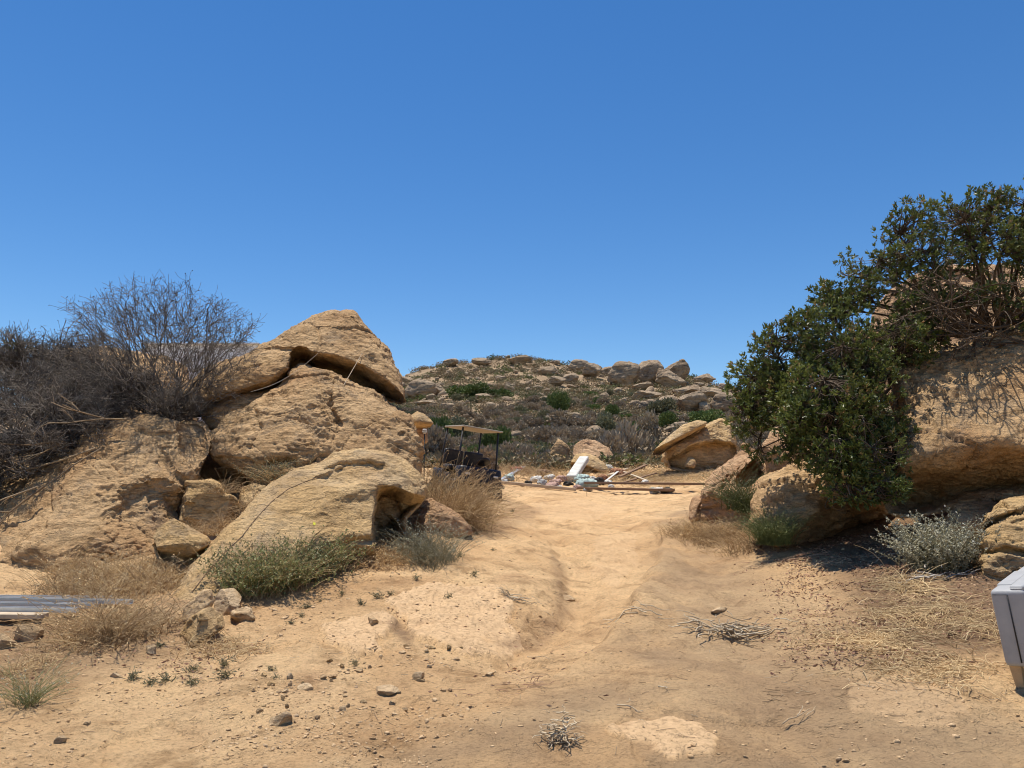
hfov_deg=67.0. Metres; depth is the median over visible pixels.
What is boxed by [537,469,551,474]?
scrap
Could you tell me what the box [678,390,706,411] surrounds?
boulder
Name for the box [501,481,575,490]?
plank
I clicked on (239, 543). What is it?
dry weed
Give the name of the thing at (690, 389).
boulder
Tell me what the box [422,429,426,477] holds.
solar lamp
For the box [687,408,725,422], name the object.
shrub
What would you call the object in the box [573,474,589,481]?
scrap
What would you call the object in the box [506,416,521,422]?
shrub
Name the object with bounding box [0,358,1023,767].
ground
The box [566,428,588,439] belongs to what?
shrub
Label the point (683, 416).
shrub
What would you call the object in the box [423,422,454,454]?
shrub
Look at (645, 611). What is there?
branch pile
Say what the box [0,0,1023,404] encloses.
sky
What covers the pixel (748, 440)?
shrub
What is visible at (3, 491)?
dead shrub
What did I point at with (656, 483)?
plank
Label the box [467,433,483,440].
shrub
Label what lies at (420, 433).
boulder
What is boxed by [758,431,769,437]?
shrub
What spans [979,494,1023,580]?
boulder
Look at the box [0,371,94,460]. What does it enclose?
dead shrub
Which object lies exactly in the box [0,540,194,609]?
dry grass
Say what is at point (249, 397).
boulder
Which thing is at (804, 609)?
leaf litter
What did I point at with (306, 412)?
boulder
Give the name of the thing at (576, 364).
boulder
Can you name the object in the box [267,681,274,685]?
stone
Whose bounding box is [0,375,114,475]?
dead shrub
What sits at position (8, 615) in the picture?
plank
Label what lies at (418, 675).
stone
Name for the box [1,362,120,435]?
dead shrub
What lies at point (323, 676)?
stone
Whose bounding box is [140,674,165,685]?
seedling
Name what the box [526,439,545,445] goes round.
shrub
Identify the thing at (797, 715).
branch pile
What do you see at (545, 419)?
shrub
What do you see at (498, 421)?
shrub
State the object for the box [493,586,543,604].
branch pile
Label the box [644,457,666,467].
dry grass
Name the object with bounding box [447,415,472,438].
shrub
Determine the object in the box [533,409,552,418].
shrub
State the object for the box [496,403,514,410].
shrub
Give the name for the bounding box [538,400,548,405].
shrub
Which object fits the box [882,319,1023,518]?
boulder
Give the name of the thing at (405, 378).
boulder
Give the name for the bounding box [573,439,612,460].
boulder
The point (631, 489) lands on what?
plank
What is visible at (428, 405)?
shrub
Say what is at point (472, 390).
shrub
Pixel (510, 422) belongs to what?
shrub
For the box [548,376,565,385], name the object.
boulder
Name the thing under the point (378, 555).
dry herb
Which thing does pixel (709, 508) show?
boulder
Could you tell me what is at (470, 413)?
shrub
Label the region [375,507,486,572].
grey herb
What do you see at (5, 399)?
dead shrub
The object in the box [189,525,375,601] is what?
green herb
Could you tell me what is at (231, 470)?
dry grass
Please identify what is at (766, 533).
green herb
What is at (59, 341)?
bare stem
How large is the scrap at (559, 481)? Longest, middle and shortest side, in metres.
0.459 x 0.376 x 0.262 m
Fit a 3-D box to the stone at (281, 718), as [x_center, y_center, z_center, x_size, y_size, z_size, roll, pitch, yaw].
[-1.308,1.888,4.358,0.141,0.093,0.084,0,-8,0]
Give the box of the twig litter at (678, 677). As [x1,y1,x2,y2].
[0,515,1020,759]
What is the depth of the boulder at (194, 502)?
10.20 m
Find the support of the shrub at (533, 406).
on the ground at (598, 542)
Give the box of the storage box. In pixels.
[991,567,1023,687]
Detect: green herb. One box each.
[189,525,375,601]
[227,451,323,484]
[693,461,767,513]
[717,499,822,545]
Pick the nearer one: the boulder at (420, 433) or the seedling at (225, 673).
the seedling at (225, 673)
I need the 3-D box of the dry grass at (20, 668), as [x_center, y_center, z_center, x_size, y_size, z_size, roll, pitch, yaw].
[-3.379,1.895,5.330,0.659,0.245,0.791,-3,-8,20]
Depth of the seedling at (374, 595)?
7.47 m
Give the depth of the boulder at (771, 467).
12.27 m
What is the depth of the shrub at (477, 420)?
72.84 m
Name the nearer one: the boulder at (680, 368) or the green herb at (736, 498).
the green herb at (736, 498)
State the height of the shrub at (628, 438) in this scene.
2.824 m
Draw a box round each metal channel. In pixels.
[0,595,117,598]
[0,596,133,604]
[0,601,98,608]
[0,606,79,612]
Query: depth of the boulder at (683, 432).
26.80 m
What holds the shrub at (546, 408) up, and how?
on the ground at (598, 542)
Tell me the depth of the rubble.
138.82 m
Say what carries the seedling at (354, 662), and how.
on the ground at (598, 542)
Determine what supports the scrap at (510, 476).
on the ground at (598, 542)
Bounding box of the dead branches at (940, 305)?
[868,233,1023,416]
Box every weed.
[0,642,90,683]
[0,648,88,709]
[171,517,347,573]
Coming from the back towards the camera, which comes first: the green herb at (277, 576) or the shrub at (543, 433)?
the shrub at (543, 433)
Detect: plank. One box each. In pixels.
[0,612,48,618]
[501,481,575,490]
[578,487,674,490]
[584,482,704,484]
[606,471,618,479]
[618,464,647,477]
[623,471,648,480]
[623,473,656,481]
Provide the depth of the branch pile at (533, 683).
4.94 m
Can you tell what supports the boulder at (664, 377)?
on the ground at (598, 542)
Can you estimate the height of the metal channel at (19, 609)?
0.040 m
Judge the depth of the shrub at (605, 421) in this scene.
65.82 m
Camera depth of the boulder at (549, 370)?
190.83 m
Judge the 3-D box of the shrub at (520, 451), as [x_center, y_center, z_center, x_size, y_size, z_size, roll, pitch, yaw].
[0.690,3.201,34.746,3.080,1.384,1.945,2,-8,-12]
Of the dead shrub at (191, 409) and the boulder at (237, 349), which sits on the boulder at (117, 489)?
the dead shrub at (191, 409)
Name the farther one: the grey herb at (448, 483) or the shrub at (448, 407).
the shrub at (448, 407)
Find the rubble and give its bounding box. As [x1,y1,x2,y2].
[405,355,889,440]
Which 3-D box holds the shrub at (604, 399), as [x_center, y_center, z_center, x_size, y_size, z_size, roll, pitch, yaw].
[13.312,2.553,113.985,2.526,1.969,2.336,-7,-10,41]
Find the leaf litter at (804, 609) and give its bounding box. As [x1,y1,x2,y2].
[0,515,1000,743]
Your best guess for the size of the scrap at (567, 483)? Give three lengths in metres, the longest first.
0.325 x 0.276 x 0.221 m
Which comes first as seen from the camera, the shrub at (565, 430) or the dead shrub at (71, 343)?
the dead shrub at (71, 343)
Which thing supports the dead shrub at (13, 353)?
on the ground at (598, 542)
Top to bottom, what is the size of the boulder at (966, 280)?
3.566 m
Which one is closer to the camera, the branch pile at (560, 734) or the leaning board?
the branch pile at (560, 734)
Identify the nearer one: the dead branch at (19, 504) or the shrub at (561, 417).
the dead branch at (19, 504)
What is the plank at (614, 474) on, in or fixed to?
on the ground at (598, 542)
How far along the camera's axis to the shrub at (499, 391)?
127.79 m
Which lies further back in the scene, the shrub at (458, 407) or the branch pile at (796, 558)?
the shrub at (458, 407)
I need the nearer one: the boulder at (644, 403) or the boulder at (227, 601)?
the boulder at (227, 601)
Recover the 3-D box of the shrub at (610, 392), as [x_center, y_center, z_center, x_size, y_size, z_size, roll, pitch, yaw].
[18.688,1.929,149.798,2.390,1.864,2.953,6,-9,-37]
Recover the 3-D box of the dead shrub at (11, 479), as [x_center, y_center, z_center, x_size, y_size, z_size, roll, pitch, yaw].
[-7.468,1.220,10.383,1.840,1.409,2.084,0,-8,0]
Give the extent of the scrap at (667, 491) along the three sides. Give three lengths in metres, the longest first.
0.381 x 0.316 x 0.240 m
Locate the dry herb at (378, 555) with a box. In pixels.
[338,536,441,574]
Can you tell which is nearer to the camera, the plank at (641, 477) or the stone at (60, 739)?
the stone at (60, 739)
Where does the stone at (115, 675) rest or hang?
on the ground at (598, 542)
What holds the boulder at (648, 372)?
on the ground at (598, 542)
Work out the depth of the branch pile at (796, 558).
8.93 m
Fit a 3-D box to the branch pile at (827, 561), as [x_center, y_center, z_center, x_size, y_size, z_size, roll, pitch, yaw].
[3.852,1.893,8.479,1.212,0.250,0.857,0,-8,0]
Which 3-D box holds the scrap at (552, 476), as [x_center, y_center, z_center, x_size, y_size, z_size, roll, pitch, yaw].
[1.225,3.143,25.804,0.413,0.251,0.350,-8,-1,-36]
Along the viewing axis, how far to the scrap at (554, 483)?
23.10 m
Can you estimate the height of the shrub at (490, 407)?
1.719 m
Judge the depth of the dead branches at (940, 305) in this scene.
9.54 m
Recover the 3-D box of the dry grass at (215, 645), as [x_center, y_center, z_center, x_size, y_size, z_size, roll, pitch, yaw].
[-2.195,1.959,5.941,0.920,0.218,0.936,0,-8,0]
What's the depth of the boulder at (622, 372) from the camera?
180.56 m
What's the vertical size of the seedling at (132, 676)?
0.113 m
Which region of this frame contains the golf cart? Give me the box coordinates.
[430,425,504,500]
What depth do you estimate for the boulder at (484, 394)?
125.71 m
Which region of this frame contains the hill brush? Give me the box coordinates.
[390,353,893,470]
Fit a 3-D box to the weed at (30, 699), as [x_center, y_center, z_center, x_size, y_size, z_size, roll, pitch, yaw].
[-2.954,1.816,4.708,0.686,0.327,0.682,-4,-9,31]
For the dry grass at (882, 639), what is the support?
on the ground at (598, 542)
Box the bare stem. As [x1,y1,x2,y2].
[20,313,91,371]
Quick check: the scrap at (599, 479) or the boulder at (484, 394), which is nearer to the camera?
the scrap at (599, 479)
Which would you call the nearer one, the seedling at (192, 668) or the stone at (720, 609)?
the seedling at (192, 668)
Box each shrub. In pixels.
[0,320,77,391]
[0,328,76,402]
[0,352,119,433]
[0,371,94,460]
[0,374,50,432]
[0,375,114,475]
[0,406,79,487]
[0,429,46,497]
[0,478,19,505]
[1,338,58,394]
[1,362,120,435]
[8,339,142,417]
[30,315,147,389]
[34,270,266,430]
[49,364,153,440]
[71,355,185,416]
[141,378,220,421]
[402,406,425,414]
[408,442,534,540]
[419,403,433,407]
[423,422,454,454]
[427,415,454,437]
[431,400,454,407]
[439,403,453,413]
[445,381,490,397]
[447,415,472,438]
[450,394,464,399]
[452,402,468,411]
[452,436,469,446]
[454,444,464,452]
[459,407,477,417]
[462,443,500,471]
[467,396,477,403]
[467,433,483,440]
[467,444,481,451]
[472,413,491,427]
[478,425,512,447]
[482,404,495,413]
[483,407,510,418]
[483,418,515,427]
[486,388,514,396]
[487,417,505,426]
[495,411,520,419]
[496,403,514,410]
[498,440,550,456]
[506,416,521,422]
[507,421,527,431]
[513,404,528,411]
[514,441,540,447]
[518,402,540,410]
[518,415,544,427]
[522,395,539,402]
[523,424,566,444]
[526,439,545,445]
[531,448,546,453]
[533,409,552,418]
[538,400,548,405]
[539,405,552,413]
[542,416,550,425]
[546,390,570,410]
[546,408,596,426]
[548,435,569,445]
[558,426,583,436]
[561,427,575,439]
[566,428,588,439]
[572,397,581,402]
[572,425,587,434]
[581,399,591,405]
[581,404,590,411]
[583,391,597,395]
[585,404,600,411]
[585,429,601,440]
[586,410,620,421]
[589,428,607,435]
[593,418,655,454]
[595,395,609,404]
[595,410,615,429]
[603,389,613,395]
[605,403,619,414]
[611,400,626,407]
[620,413,631,418]
[633,408,662,438]
[644,397,677,414]
[658,410,678,427]
[674,413,689,421]
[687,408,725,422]
[722,275,951,511]
[724,413,746,420]
[745,436,767,443]
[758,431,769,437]
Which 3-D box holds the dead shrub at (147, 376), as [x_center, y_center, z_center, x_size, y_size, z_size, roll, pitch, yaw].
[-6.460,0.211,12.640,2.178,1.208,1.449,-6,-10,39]
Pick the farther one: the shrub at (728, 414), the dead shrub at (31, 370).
the shrub at (728, 414)
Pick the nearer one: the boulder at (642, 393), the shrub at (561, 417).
the shrub at (561, 417)
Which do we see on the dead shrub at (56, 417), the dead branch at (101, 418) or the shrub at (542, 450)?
the dead branch at (101, 418)
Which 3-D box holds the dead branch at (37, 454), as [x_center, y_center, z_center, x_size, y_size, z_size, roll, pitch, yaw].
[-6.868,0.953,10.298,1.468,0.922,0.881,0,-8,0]
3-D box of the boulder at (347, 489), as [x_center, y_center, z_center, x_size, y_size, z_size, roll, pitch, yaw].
[-2.558,1.792,9.365,2.146,2.133,4.756,-3,-8,20]
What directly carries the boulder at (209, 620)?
on the ground at (598, 542)
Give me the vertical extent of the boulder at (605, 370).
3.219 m
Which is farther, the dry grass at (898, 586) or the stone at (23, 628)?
the dry grass at (898, 586)
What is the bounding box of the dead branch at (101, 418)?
[32,393,126,438]
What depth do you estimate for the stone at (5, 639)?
5.90 m
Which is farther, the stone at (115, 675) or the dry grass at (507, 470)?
the dry grass at (507, 470)
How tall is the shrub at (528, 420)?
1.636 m
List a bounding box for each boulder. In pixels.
[0,414,210,571]
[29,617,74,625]
[39,346,196,429]
[144,343,259,422]
[152,518,210,572]
[172,448,427,600]
[179,479,239,535]
[180,607,224,647]
[182,309,405,406]
[182,589,214,622]
[201,388,273,429]
[208,363,424,526]
[214,588,241,615]
[230,606,254,622]
[239,483,265,510]
[402,376,412,381]
[405,379,436,399]
[410,498,471,537]
[411,411,432,427]
[413,400,436,404]
[416,428,427,444]
[426,393,435,399]
[435,384,444,394]
[443,358,458,366]
[471,358,491,365]
[475,393,492,398]
[505,382,514,391]
[508,355,531,363]
[540,366,558,375]
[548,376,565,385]
[550,439,569,456]
[563,373,578,383]
[568,359,587,371]
[570,453,608,472]
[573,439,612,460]
[582,362,601,377]
[601,366,611,374]
[607,361,639,386]
[630,400,639,406]
[631,382,653,390]
[633,390,661,397]
[638,401,648,407]
[639,360,663,384]
[652,420,706,455]
[655,368,686,387]
[659,395,678,405]
[661,418,738,471]
[665,359,689,379]
[674,385,699,393]
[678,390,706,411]
[685,457,695,468]
[688,495,701,521]
[693,373,715,382]
[693,382,703,386]
[699,386,737,398]
[699,401,710,409]
[699,443,766,523]
[710,393,735,412]
[718,383,725,389]
[749,454,890,548]
[762,427,808,472]
[869,263,1023,396]
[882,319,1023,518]
[942,498,996,541]
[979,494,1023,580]
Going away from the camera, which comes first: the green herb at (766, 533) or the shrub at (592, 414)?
the green herb at (766, 533)
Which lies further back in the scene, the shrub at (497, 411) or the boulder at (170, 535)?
the shrub at (497, 411)
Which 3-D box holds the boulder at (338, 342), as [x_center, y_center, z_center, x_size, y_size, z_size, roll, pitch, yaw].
[-3.822,-0.475,14.292,4.144,2.162,3.664,0,-8,0]
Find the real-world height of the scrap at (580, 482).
0.410 m
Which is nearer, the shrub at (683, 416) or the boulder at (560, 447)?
the boulder at (560, 447)
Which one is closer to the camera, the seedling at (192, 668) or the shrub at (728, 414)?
the seedling at (192, 668)
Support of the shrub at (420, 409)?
on the ground at (598, 542)
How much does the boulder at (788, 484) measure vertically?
1.480 m
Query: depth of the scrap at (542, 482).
23.95 m
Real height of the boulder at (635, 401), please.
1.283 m
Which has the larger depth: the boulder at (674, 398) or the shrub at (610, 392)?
the shrub at (610, 392)
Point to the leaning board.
(576, 468)
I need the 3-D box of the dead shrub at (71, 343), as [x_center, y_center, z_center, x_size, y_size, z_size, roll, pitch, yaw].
[-7.632,-0.364,14.090,1.636,1.765,2.376,-1,-8,6]
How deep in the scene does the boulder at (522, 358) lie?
212.05 m
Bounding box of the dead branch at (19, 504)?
[0,486,44,525]
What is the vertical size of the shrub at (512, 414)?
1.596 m
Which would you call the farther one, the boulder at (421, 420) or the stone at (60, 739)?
the boulder at (421, 420)
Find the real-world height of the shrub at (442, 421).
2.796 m
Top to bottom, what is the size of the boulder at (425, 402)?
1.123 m
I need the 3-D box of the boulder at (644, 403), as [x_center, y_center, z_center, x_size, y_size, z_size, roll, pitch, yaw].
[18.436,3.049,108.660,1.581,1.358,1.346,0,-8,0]
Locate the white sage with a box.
[868,504,1000,574]
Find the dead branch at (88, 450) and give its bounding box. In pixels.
[0,447,101,501]
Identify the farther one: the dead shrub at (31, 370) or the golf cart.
the golf cart
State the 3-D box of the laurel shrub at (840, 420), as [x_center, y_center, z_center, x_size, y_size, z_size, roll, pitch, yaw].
[4.286,-0.016,9.644,3.013,3.123,2.547,0,-8,0]
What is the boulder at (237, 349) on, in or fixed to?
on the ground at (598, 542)
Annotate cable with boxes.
[192,476,320,591]
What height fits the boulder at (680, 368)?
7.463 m
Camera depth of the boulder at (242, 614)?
6.73 m
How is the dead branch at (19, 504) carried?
on the boulder at (117, 489)
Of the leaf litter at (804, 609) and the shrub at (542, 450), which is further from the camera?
the shrub at (542, 450)
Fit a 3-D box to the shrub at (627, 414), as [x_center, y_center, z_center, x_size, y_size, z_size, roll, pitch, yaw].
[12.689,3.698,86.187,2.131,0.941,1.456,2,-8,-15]
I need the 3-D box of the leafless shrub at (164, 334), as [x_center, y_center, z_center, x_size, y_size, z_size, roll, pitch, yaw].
[-5.632,-0.415,12.474,3.417,2.847,3.267,0,-8,0]
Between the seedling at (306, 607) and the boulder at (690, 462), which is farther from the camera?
the boulder at (690, 462)
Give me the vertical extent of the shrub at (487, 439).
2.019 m
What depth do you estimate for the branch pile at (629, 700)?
4.40 m
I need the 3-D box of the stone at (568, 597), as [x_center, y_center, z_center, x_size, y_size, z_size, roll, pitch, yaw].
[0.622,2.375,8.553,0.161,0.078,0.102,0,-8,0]
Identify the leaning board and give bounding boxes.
[566,456,588,480]
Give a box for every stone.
[0,633,15,647]
[14,624,44,642]
[53,735,66,743]
[110,673,122,677]
[146,644,155,654]
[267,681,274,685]
[269,711,291,726]
[297,683,313,690]
[320,674,326,679]
[338,706,345,711]
[368,616,378,625]
[375,684,398,695]
[412,671,424,681]
[563,595,574,600]
[711,607,727,612]
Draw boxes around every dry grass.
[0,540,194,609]
[3,566,217,656]
[125,469,257,576]
[167,623,282,666]
[209,461,244,479]
[421,455,639,493]
[563,457,760,491]
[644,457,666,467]
[650,508,802,557]
[755,585,1001,670]
[819,643,1016,699]
[845,546,964,600]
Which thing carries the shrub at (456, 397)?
on the ground at (598, 542)
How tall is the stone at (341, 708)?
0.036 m
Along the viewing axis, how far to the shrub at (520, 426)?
65.08 m
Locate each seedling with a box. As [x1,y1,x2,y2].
[124,666,145,681]
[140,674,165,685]
[155,639,166,646]
[158,672,176,683]
[178,676,205,687]
[182,661,200,672]
[209,663,239,680]
[214,655,236,667]
[296,600,311,608]
[349,659,364,665]
[356,598,365,605]
[368,588,384,598]
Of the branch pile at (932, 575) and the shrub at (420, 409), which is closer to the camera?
the branch pile at (932, 575)
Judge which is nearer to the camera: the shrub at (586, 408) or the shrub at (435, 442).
the shrub at (435, 442)
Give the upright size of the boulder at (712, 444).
2.121 m
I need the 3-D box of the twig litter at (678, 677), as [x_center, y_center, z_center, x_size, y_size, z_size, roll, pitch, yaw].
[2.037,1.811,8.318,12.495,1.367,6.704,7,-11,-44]
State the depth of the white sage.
7.62 m
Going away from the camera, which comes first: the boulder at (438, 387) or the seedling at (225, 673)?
the seedling at (225, 673)
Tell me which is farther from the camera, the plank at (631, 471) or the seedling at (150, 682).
the plank at (631, 471)
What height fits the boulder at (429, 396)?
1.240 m
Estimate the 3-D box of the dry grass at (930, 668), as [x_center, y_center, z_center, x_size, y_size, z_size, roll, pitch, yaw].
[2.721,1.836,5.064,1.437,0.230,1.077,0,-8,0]
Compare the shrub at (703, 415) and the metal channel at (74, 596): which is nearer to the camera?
the metal channel at (74, 596)
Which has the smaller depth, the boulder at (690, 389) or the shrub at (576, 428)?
the shrub at (576, 428)
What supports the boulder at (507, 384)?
on the ground at (598, 542)
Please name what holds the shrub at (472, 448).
on the ground at (598, 542)
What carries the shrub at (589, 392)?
on the ground at (598, 542)
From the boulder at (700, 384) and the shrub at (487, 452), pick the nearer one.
the shrub at (487, 452)
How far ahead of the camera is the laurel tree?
10.32 m
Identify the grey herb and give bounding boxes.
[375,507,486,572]
[423,464,497,501]
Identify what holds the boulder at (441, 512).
on the ground at (598, 542)
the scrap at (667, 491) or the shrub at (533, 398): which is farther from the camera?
the shrub at (533, 398)
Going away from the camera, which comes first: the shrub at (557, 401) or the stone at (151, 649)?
the stone at (151, 649)
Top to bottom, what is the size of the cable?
1.140 m
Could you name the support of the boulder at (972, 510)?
on the ground at (598, 542)
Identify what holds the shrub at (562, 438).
on the ground at (598, 542)
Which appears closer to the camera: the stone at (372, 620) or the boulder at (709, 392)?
the stone at (372, 620)
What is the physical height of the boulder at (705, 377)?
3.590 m
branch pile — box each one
[447,673,553,695]
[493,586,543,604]
[532,704,586,748]
[600,600,672,627]
[617,698,642,712]
[668,610,798,645]
[746,551,832,567]
[782,706,815,723]
[806,546,896,568]
[898,564,980,582]
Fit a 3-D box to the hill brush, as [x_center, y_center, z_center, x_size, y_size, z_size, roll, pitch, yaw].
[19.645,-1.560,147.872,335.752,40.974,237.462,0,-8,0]
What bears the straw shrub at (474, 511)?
on the ground at (598, 542)
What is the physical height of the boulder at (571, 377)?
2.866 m
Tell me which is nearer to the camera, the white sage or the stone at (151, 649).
the stone at (151, 649)
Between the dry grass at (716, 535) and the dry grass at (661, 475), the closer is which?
the dry grass at (716, 535)
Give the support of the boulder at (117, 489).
on the ground at (598, 542)
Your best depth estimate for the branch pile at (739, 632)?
6.30 m
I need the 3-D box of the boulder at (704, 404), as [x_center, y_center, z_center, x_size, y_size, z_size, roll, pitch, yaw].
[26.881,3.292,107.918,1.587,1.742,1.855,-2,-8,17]
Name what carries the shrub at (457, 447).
on the ground at (598, 542)
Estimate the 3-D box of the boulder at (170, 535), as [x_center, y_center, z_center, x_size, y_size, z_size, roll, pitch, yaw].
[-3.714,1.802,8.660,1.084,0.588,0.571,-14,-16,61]
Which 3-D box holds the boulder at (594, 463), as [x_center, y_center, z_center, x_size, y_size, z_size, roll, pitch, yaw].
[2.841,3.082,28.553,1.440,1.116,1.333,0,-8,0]
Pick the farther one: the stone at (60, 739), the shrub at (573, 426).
the shrub at (573, 426)
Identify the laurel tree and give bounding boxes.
[814,177,1023,339]
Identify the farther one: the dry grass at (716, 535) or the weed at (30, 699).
the dry grass at (716, 535)
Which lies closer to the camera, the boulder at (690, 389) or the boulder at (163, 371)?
the boulder at (163, 371)
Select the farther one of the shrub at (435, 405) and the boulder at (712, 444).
the shrub at (435, 405)
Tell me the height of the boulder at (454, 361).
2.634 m
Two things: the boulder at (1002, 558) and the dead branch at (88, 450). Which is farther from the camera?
the dead branch at (88, 450)
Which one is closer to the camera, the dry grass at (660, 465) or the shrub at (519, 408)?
the dry grass at (660, 465)
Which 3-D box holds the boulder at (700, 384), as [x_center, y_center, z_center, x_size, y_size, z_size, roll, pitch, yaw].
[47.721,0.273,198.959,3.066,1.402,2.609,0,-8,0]
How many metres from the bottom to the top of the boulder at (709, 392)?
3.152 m
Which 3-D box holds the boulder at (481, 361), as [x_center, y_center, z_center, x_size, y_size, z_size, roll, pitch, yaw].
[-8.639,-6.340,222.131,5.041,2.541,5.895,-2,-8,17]
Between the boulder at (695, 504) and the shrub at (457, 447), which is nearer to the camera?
the boulder at (695, 504)
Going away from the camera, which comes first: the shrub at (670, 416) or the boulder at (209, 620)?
the boulder at (209, 620)
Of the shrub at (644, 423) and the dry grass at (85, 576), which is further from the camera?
the shrub at (644, 423)
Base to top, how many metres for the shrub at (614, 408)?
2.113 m
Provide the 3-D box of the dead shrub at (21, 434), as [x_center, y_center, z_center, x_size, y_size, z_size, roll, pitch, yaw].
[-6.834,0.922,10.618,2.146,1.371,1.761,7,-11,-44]
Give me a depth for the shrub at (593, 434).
49.91 m
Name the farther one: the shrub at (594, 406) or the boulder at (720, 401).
the boulder at (720, 401)
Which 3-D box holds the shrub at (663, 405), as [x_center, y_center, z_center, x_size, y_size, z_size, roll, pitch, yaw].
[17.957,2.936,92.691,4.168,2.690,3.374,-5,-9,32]
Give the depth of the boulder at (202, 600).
6.57 m
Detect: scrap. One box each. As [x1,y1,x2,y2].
[503,474,514,480]
[530,476,542,482]
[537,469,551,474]
[537,479,546,484]
[544,474,554,479]
[546,481,558,488]
[549,479,561,483]
[556,475,567,481]
[563,481,573,485]
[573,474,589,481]
[575,478,598,486]
[594,477,604,484]
[609,468,624,474]
[660,487,673,492]
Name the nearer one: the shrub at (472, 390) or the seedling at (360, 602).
the seedling at (360, 602)
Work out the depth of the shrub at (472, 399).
120.81 m
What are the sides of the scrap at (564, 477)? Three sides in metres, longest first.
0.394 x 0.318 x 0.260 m
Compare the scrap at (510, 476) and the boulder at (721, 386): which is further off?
the boulder at (721, 386)
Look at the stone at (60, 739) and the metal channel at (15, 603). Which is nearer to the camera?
the stone at (60, 739)
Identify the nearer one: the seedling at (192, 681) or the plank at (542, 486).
the seedling at (192, 681)
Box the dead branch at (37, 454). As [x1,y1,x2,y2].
[0,441,63,473]
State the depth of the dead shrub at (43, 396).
12.40 m
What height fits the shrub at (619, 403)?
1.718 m
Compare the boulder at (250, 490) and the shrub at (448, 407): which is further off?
the shrub at (448, 407)
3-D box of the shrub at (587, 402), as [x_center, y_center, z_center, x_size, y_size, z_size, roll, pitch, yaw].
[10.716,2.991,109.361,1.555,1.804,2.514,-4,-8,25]
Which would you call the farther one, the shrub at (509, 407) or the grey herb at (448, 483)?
the shrub at (509, 407)
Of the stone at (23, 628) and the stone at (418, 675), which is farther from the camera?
the stone at (23, 628)
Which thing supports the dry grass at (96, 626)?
on the ground at (598, 542)
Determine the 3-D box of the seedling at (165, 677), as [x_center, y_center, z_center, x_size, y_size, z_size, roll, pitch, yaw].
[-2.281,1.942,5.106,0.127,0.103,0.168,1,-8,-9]
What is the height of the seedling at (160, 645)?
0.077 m
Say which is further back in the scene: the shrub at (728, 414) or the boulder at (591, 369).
the boulder at (591, 369)
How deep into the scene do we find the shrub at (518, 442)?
43.19 m
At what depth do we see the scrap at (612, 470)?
27.20 m
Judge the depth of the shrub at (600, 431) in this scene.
58.92 m
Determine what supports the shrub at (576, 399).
on the ground at (598, 542)
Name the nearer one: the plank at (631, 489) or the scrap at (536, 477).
the plank at (631, 489)
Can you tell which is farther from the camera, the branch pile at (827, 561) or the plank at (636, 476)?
the plank at (636, 476)
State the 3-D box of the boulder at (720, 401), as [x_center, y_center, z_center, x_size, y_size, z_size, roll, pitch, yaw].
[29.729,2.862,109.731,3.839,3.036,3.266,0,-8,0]
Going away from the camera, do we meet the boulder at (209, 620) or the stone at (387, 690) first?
the stone at (387, 690)
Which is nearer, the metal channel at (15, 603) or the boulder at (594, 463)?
the metal channel at (15, 603)
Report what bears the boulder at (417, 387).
on the ground at (598, 542)
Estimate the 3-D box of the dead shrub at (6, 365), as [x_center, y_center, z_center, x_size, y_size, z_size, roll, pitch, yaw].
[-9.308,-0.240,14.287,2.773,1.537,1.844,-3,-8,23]
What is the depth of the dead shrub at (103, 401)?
11.53 m
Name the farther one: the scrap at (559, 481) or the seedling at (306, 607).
the scrap at (559, 481)
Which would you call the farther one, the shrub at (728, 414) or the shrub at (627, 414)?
the shrub at (627, 414)
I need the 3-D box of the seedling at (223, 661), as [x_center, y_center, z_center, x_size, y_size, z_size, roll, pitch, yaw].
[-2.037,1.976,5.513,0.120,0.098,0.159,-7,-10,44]
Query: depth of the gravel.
4.44 m
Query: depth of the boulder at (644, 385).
163.94 m
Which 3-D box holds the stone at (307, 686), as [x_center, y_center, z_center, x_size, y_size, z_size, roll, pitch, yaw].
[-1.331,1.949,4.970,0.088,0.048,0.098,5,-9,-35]
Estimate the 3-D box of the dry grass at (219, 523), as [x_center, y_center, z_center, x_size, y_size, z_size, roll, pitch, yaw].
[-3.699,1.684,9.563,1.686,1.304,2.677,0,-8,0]
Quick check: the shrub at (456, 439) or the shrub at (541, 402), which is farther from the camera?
the shrub at (541, 402)
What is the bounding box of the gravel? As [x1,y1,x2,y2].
[0,489,1022,767]

